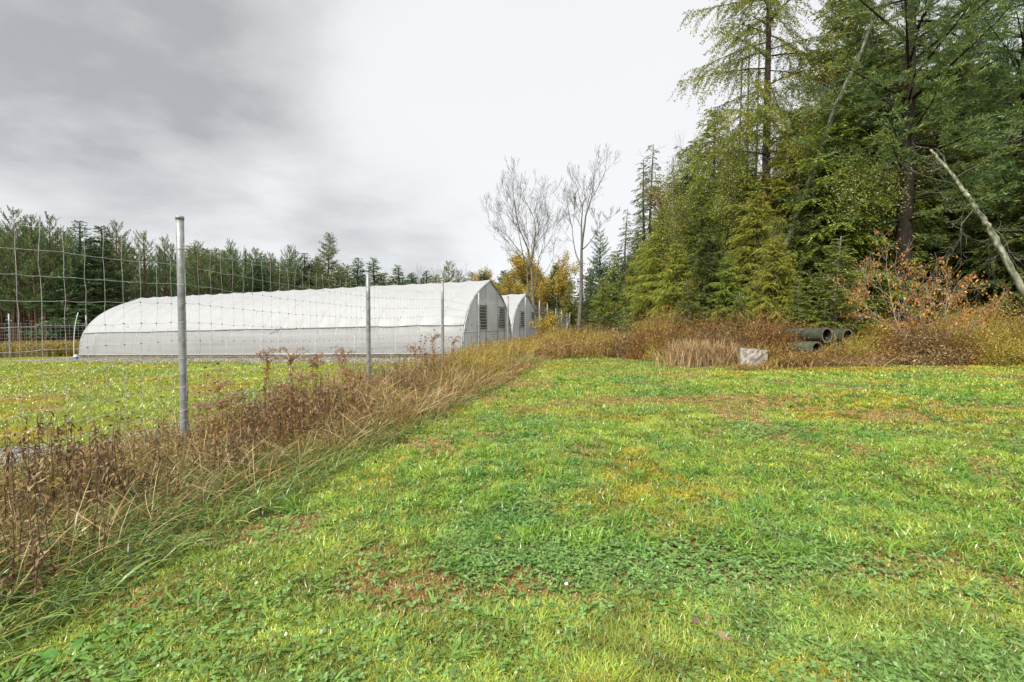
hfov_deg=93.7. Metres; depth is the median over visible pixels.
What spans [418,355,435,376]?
goldenrod
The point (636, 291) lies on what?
hemlock tree
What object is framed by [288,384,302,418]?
goldenrod
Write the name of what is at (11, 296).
pine tree
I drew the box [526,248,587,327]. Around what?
yellow tree
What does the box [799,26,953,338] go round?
hemlock tree
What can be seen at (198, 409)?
goldenrod
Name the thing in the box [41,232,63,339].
pine tree
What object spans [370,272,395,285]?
tamarack tree
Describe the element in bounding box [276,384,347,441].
dead stalk clump
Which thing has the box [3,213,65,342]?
pine tree
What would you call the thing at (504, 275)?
spruce tree
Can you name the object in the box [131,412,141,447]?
seed head weed
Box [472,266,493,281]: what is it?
yellow tree
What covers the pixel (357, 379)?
goldenrod
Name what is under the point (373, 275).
spruce tree
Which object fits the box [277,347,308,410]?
goldenrod
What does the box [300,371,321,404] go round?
goldenrod
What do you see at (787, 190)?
hemlock tree
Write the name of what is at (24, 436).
dead stalk clump
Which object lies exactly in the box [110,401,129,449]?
seed head weed
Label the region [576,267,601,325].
hemlock tree
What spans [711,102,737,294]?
tree
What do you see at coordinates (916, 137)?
hemlock tree
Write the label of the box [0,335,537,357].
field edge weeds
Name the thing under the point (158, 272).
pine tree
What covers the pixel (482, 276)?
spruce tree
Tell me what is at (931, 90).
hemlock tree
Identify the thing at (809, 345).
drain pipe
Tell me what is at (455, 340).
goldenrod
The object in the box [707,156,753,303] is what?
hemlock tree
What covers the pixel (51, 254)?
pine tree
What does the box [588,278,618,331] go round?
hemlock tree
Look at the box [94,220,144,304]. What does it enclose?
pine tree
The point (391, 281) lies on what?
spruce tree
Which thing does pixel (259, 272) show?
pine tree
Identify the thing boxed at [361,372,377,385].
goldenrod
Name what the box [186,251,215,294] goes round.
pine tree
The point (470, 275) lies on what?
tamarack tree
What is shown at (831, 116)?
leaning trunk
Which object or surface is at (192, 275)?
pine tree
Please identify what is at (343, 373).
goldenrod
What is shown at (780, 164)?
hemlock tree
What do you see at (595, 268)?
white pine tree
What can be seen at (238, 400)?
goldenrod
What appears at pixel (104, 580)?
long grass
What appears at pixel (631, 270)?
hemlock tree
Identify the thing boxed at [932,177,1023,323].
hemlock tree
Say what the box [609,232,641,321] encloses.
hemlock tree
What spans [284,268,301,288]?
spruce tree
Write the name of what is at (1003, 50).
white pine tree
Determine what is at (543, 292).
yellow tree
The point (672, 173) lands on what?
dead tree
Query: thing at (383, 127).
sky
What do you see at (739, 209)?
hemlock tree
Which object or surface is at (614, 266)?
hemlock tree
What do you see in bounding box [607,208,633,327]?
tall hemlock
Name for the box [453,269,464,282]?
pine tree
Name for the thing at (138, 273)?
pine tree
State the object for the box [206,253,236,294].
pine tree
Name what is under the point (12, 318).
pine tree
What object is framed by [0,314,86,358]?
wire fence
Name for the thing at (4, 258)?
pine tree
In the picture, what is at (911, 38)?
white pine tree
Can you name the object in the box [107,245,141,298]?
pine tree
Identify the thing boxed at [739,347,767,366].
concrete slab
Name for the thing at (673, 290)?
hemlock tree
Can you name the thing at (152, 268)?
pine tree
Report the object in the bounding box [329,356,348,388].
goldenrod
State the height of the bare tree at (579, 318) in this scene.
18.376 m
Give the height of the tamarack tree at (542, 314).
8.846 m
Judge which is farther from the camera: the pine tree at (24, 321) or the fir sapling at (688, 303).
the pine tree at (24, 321)
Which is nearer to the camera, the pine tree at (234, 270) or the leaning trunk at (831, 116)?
the leaning trunk at (831, 116)
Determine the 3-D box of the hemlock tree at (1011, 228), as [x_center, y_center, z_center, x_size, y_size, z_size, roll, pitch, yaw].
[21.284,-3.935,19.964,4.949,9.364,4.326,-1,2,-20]
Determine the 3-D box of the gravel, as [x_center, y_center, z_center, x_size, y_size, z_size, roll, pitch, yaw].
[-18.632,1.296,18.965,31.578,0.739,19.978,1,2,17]
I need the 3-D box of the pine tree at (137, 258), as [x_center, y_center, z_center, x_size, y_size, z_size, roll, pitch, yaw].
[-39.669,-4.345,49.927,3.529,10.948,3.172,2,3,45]
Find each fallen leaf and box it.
[691,616,699,623]
[716,630,731,640]
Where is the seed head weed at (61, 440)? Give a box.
[35,422,65,487]
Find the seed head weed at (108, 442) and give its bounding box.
[94,416,112,460]
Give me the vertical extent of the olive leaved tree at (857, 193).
14.037 m
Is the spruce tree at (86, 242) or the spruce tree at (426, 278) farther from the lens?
the spruce tree at (426, 278)
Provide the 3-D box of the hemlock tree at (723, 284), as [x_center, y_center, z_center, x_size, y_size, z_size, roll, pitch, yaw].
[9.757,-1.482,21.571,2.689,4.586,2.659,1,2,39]
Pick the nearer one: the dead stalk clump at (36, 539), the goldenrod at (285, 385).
the dead stalk clump at (36, 539)
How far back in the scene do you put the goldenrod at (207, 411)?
6.94 m
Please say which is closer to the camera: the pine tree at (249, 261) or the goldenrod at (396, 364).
the goldenrod at (396, 364)
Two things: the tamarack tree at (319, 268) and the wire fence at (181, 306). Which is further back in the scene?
the tamarack tree at (319, 268)
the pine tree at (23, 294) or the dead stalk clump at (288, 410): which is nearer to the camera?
the dead stalk clump at (288, 410)
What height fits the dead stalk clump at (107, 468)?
0.788 m
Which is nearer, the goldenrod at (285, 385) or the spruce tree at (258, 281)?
the goldenrod at (285, 385)
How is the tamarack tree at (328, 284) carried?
on the ground at (514, 403)
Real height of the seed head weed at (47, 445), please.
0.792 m
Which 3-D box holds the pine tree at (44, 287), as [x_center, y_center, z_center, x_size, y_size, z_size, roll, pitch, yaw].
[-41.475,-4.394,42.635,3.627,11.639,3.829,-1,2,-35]
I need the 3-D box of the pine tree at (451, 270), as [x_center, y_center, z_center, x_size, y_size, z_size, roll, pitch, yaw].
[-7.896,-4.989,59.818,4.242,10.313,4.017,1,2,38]
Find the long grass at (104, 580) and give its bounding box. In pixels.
[0,354,556,657]
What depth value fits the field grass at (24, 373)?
14.14 m
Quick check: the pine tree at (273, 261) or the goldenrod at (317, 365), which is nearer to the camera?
the goldenrod at (317, 365)
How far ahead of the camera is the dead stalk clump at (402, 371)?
10.68 m
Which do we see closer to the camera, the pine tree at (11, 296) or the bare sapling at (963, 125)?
the bare sapling at (963, 125)
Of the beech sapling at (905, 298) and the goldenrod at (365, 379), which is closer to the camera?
the goldenrod at (365, 379)
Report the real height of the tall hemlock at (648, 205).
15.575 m
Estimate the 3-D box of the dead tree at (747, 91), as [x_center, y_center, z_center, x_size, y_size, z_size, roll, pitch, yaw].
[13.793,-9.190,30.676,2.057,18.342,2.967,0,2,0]
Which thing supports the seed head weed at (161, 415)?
on the ground at (514, 403)
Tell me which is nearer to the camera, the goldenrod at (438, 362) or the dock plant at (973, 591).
the dock plant at (973, 591)
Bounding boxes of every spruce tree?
[20,220,123,341]
[49,225,138,335]
[242,252,275,288]
[244,259,272,291]
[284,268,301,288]
[285,253,315,289]
[332,270,348,287]
[345,258,370,287]
[358,257,386,286]
[387,276,395,285]
[390,264,408,284]
[405,272,417,284]
[407,274,416,283]
[418,270,432,283]
[478,271,488,280]
[495,270,513,293]
[537,262,583,326]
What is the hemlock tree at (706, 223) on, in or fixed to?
on the ground at (514, 403)
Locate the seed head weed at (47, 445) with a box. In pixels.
[35,424,63,481]
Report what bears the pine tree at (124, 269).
on the ground at (514, 403)
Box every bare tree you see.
[479,157,577,308]
[552,145,620,329]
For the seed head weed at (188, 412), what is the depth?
6.22 m
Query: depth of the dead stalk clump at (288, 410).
6.65 m
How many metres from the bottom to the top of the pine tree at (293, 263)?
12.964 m
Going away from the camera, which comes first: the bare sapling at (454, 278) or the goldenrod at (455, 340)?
the goldenrod at (455, 340)
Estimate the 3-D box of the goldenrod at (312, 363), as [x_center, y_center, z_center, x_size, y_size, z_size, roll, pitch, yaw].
[-3.453,0.801,8.251,0.473,1.277,0.517,-1,2,-31]
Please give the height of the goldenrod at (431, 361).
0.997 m
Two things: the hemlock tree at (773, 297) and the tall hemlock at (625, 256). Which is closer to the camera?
the hemlock tree at (773, 297)
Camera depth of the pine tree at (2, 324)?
41.80 m
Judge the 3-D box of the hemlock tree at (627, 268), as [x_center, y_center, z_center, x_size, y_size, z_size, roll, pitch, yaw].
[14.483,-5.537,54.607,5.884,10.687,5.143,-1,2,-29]
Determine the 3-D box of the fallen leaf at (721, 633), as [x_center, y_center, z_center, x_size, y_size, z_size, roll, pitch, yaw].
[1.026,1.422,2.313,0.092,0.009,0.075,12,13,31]
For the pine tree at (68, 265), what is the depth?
39.11 m
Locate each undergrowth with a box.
[5,336,70,341]
[553,309,996,333]
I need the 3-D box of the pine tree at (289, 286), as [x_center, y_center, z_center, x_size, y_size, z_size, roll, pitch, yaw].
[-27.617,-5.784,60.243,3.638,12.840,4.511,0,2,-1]
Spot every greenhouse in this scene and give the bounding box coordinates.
[79,279,511,357]
[501,293,537,339]
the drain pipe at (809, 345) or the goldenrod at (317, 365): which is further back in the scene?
the drain pipe at (809, 345)
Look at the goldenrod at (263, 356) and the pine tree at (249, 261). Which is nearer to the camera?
the goldenrod at (263, 356)
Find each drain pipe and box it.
[765,327,832,342]
[769,341,822,354]
[821,342,840,348]
[831,329,852,341]
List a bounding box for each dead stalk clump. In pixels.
[0,411,124,485]
[0,419,117,534]
[0,467,112,608]
[13,422,164,506]
[66,443,183,514]
[186,422,275,479]
[226,378,308,433]
[227,397,276,456]
[260,378,317,441]
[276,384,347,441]
[283,370,362,419]
[380,362,430,394]
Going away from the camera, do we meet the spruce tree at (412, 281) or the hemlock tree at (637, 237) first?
the hemlock tree at (637, 237)
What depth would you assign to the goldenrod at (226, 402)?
6.30 m
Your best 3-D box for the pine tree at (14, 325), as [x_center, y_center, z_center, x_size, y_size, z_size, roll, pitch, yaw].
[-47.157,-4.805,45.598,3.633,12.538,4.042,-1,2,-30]
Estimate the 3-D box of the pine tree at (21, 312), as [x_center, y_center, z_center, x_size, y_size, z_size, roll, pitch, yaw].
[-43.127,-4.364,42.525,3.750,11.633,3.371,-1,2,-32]
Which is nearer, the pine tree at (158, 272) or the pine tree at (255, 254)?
the pine tree at (158, 272)
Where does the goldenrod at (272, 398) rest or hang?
on the ground at (514, 403)
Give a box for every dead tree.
[639,146,673,246]
[719,50,749,216]
[737,43,748,197]
[754,27,760,178]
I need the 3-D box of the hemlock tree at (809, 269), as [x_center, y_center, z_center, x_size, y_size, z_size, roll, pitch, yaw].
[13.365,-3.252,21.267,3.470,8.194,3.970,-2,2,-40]
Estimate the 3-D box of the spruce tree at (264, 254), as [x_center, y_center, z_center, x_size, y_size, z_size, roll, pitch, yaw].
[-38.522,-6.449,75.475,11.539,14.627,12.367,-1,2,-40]
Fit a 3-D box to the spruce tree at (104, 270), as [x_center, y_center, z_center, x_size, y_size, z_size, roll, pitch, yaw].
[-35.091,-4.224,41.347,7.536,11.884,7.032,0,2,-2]
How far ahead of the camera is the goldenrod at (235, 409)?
6.63 m
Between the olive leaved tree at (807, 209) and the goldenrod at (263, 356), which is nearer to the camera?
the goldenrod at (263, 356)
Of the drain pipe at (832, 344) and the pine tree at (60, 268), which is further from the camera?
the pine tree at (60, 268)
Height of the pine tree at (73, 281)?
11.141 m
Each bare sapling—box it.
[430,264,470,282]
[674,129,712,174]
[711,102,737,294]
[894,9,1005,319]
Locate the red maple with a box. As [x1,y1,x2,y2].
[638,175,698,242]
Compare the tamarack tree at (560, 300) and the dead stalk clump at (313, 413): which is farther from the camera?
the tamarack tree at (560, 300)
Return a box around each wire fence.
[0,215,569,471]
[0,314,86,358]
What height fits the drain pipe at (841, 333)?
0.537 m
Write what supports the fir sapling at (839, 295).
on the ground at (514, 403)
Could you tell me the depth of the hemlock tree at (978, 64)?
34.55 m
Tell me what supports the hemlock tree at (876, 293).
on the ground at (514, 403)
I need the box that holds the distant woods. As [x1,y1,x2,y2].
[5,296,596,340]
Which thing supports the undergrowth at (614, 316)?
on the ground at (514, 403)
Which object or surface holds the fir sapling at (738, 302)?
on the ground at (514, 403)
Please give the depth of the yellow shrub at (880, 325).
17.17 m
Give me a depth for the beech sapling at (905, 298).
17.28 m
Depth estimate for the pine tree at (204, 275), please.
51.65 m
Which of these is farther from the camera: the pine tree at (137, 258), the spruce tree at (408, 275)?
the spruce tree at (408, 275)
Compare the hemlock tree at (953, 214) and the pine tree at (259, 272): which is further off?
the pine tree at (259, 272)
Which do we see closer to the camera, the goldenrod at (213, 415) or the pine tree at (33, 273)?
the goldenrod at (213, 415)
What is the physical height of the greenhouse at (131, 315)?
5.001 m
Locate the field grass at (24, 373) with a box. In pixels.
[0,356,428,475]
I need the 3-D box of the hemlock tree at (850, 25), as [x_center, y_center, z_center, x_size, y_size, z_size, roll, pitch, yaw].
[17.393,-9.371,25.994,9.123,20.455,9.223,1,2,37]
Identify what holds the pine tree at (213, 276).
on the ground at (514, 403)
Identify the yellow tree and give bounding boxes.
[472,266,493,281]
[492,270,552,302]
[506,244,548,316]
[514,278,573,314]
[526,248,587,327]
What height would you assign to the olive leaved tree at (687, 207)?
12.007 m
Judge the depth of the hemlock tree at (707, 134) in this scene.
32.55 m
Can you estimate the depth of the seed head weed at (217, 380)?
7.10 m
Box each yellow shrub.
[527,307,562,333]
[856,315,900,343]
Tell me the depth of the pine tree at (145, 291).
45.85 m
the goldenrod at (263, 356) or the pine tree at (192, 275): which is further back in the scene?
the pine tree at (192, 275)
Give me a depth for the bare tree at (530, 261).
49.68 m
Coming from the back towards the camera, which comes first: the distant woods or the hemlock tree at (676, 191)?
the distant woods
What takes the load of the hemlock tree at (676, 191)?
on the ground at (514, 403)
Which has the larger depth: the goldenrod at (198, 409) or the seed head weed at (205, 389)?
the seed head weed at (205, 389)
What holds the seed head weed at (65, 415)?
on the ground at (514, 403)
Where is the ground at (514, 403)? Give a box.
[0,329,1023,681]
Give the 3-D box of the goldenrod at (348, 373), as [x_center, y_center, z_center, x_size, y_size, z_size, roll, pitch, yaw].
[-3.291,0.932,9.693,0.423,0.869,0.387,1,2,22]
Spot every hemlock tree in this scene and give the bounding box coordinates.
[556,277,583,328]
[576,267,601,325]
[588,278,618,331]
[593,251,628,328]
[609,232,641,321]
[613,259,642,333]
[618,251,660,334]
[620,251,636,312]
[622,212,693,334]
[631,174,698,320]
[643,243,705,328]
[650,175,739,321]
[658,137,711,240]
[668,106,752,293]
[676,223,742,333]
[687,158,786,325]
[702,257,755,334]
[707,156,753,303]
[721,191,791,326]
[738,141,863,326]
[742,235,804,327]
[758,114,829,211]
[759,113,823,322]
[760,0,942,326]
[764,92,916,333]
[769,174,864,327]
[795,70,948,255]
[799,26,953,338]
[839,126,939,330]
[867,42,981,309]
[869,48,1011,328]
[885,160,998,325]
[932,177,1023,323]
[944,42,1014,305]
[954,67,1015,256]
[957,135,1023,327]
[971,78,1017,300]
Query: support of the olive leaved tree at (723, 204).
on the ground at (514, 403)
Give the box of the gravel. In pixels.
[0,357,436,465]
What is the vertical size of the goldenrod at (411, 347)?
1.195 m
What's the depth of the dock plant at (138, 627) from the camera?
2.52 m
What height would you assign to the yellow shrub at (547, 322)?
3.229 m
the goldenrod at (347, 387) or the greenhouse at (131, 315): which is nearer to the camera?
the goldenrod at (347, 387)
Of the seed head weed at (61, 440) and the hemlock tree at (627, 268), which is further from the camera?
the hemlock tree at (627, 268)
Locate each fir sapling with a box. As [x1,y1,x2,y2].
[666,278,709,335]
[719,292,754,336]
[774,278,819,327]
[794,234,884,343]
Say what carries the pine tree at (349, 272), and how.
on the ground at (514, 403)
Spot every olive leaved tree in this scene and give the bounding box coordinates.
[630,233,657,318]
[638,116,770,281]
[653,183,757,282]
[701,152,797,287]
[720,209,793,315]
[762,69,972,326]
[772,146,885,297]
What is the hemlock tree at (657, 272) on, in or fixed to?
on the ground at (514, 403)
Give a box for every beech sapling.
[823,225,1023,355]
[874,252,1007,336]
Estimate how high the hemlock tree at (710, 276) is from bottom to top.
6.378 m
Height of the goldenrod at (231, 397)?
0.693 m
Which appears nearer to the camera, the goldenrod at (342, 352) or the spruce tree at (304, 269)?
the goldenrod at (342, 352)
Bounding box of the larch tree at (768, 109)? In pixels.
[664,0,899,250]
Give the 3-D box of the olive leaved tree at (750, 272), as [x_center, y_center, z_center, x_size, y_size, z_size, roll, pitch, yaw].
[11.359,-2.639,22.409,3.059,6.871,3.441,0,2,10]
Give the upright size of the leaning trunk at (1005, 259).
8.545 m
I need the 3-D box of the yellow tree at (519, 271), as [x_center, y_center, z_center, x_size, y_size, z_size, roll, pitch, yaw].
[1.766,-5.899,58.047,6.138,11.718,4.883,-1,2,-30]
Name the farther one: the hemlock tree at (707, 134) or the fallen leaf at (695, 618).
the hemlock tree at (707, 134)
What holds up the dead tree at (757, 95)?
on the ground at (514, 403)
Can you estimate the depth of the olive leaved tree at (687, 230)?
28.22 m
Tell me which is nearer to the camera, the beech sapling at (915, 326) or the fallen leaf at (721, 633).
the fallen leaf at (721, 633)
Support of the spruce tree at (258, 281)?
on the ground at (514, 403)
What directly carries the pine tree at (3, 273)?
on the ground at (514, 403)
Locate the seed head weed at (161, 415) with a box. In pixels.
[151,396,172,437]
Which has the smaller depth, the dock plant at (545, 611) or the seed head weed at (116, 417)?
the dock plant at (545, 611)
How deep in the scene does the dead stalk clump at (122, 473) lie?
4.30 m
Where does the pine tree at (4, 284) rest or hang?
on the ground at (514, 403)
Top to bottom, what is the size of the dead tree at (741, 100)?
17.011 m
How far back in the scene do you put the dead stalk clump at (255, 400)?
7.42 m
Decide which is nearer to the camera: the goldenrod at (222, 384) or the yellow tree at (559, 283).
the goldenrod at (222, 384)
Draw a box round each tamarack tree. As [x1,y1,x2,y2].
[161,243,220,294]
[303,232,352,289]
[309,256,326,288]
[331,265,354,286]
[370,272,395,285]
[429,274,440,282]
[460,271,477,281]
[535,275,588,325]
[535,296,553,321]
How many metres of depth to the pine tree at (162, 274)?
51.18 m
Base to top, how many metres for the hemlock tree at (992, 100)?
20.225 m
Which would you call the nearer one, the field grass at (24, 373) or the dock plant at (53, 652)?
the dock plant at (53, 652)
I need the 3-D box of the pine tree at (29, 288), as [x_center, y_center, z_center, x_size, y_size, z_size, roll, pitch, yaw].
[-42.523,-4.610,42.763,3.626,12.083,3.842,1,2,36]
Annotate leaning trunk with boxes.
[758,0,904,310]
[878,114,1023,301]
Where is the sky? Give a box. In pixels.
[0,0,1023,324]
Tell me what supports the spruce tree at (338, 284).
on the ground at (514, 403)
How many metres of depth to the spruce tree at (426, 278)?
65.13 m
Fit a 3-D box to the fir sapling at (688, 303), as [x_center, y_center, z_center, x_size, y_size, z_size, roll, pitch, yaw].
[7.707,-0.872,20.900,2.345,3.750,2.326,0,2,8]
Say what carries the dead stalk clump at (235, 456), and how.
on the ground at (514, 403)
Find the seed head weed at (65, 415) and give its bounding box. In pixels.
[57,414,79,460]
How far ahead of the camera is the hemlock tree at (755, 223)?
22.24 m
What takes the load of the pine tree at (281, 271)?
on the ground at (514, 403)
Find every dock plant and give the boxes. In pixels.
[10,632,103,681]
[90,617,151,653]
[530,602,557,625]
[955,584,1019,610]
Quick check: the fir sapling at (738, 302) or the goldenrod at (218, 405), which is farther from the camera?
the fir sapling at (738, 302)
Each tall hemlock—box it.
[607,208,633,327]
[621,158,656,318]
[625,144,664,320]
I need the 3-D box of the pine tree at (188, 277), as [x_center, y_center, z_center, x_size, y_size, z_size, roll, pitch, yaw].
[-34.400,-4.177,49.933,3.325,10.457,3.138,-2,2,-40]
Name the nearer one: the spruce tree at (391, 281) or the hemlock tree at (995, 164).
the hemlock tree at (995, 164)
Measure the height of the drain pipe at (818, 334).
0.540 m
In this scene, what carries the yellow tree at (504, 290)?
on the ground at (514, 403)
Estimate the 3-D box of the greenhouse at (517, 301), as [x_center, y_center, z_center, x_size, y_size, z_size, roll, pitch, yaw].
[-12.274,-1.702,45.198,28.446,5.001,8.554,1,2,17]
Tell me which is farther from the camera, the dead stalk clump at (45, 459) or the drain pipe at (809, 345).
the drain pipe at (809, 345)
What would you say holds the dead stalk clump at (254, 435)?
on the ground at (514, 403)
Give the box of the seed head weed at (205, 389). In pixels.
[198,367,215,413]
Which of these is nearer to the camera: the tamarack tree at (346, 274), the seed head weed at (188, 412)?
the seed head weed at (188, 412)
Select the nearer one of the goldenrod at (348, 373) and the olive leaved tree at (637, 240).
the goldenrod at (348, 373)
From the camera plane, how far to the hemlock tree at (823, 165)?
20.96 m
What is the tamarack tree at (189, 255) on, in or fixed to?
on the ground at (514, 403)
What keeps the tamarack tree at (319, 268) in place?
on the ground at (514, 403)
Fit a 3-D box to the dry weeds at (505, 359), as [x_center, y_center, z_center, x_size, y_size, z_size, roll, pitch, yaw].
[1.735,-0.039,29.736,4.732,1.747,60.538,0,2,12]
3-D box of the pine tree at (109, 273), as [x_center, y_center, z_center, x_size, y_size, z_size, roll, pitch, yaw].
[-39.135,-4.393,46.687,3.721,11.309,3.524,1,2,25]
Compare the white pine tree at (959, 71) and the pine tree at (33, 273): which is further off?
the pine tree at (33, 273)
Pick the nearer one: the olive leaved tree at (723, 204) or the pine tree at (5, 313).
the olive leaved tree at (723, 204)
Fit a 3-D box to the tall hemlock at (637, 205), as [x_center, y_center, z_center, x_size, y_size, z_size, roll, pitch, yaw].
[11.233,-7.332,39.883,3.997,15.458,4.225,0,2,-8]
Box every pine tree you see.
[0,205,48,343]
[0,225,20,342]
[0,227,44,340]
[0,228,25,341]
[0,253,11,295]
[0,262,14,317]
[1,227,37,340]
[2,234,16,339]
[2,249,22,339]
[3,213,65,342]
[9,228,46,339]
[9,242,40,339]
[11,224,53,340]
[19,228,62,339]
[22,211,75,339]
[25,234,55,316]
[35,228,90,338]
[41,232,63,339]
[44,231,93,339]
[48,233,89,337]
[81,235,114,318]
[87,239,131,312]
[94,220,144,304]
[99,235,141,307]
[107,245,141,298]
[116,247,148,301]
[120,230,162,299]
[126,252,157,297]
[136,252,161,298]
[142,234,176,296]
[146,251,176,296]
[148,252,169,294]
[151,244,188,295]
[167,255,198,296]
[186,240,217,295]
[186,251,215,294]
[186,259,201,295]
[195,247,230,294]
[195,251,219,294]
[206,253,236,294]
[215,238,253,293]
[217,249,244,292]
[220,252,247,293]
[226,246,257,293]
[237,251,266,291]
[239,247,273,291]
[250,260,269,291]
[255,251,288,291]
[262,264,277,291]
[268,262,288,289]
[272,258,293,290]
[276,243,307,290]
[284,251,308,288]
[334,263,358,284]
[433,260,457,282]
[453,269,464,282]
[579,229,610,320]
[773,0,1023,330]
[774,0,951,141]
[876,0,1021,304]
[915,0,1023,324]
[916,30,1022,308]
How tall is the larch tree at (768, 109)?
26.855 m
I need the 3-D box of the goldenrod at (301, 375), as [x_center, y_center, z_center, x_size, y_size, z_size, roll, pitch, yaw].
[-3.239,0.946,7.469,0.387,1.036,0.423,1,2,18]
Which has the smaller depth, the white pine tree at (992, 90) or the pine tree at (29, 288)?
the white pine tree at (992, 90)
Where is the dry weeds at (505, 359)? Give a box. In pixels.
[0,331,558,671]
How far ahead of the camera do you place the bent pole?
31.49 m
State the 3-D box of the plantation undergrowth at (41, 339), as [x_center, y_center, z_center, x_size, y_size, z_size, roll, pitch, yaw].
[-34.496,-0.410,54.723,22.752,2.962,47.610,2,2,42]
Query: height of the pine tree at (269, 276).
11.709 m
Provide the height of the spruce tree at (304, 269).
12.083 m
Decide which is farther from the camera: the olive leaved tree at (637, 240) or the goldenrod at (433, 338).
the olive leaved tree at (637, 240)
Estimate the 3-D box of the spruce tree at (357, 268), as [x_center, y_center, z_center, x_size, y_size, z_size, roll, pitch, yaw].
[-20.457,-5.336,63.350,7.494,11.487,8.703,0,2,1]
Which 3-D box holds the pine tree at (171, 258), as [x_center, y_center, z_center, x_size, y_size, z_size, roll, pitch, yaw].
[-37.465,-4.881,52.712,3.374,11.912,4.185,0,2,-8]
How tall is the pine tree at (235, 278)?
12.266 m
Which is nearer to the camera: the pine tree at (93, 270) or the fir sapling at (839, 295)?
the fir sapling at (839, 295)
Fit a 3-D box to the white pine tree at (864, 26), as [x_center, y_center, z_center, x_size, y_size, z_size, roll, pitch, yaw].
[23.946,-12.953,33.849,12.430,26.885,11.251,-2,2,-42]
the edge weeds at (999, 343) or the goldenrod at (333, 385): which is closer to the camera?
the goldenrod at (333, 385)
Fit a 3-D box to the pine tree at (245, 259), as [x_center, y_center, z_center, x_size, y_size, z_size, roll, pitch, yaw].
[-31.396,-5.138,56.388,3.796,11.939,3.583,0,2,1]
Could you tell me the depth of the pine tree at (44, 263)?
46.17 m
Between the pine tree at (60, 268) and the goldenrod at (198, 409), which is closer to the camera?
the goldenrod at (198, 409)
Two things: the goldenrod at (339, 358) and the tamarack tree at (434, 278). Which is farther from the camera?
the tamarack tree at (434, 278)
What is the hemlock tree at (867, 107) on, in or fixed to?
on the ground at (514, 403)
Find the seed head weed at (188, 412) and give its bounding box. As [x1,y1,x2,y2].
[185,391,196,437]
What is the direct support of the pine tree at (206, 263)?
on the ground at (514, 403)
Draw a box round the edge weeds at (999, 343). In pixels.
[524,294,1023,370]
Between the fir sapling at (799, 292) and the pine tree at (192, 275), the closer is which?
the fir sapling at (799, 292)
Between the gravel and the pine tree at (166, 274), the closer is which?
the gravel
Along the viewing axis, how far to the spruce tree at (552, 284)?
63.75 m
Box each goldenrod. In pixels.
[180,400,212,440]
[191,409,230,453]
[200,396,236,446]
[202,373,240,439]
[202,403,215,429]
[205,395,244,442]
[215,393,245,413]
[225,392,256,426]
[228,401,254,434]
[246,347,281,416]
[266,379,299,420]
[268,389,296,431]
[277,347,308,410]
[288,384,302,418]
[289,370,314,417]
[297,351,325,402]
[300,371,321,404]
[301,356,323,394]
[321,380,346,414]
[329,346,355,391]
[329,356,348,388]
[334,366,356,393]
[335,381,355,412]
[336,366,361,397]
[350,372,365,400]
[356,377,374,395]
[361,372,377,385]
[390,362,402,379]
[404,345,420,378]
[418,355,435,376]
[424,332,445,370]
[427,352,440,382]
[432,357,446,376]
[444,335,460,354]
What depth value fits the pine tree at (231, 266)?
54.28 m
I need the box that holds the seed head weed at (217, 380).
[209,362,227,399]
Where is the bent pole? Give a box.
[73,313,77,354]
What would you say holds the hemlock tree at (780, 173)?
on the ground at (514, 403)
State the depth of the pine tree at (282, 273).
67.31 m
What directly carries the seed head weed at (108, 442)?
on the ground at (514, 403)
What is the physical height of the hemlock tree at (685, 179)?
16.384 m
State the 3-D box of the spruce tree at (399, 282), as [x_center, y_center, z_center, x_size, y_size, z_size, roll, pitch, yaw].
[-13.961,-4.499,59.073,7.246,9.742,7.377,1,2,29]
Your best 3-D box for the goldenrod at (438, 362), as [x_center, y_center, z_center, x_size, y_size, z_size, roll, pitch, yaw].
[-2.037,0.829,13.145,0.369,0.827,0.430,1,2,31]
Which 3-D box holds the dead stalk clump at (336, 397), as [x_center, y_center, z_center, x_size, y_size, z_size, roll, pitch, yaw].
[-3.090,0.967,7.983,1.207,0.919,1.016,0,2,-15]

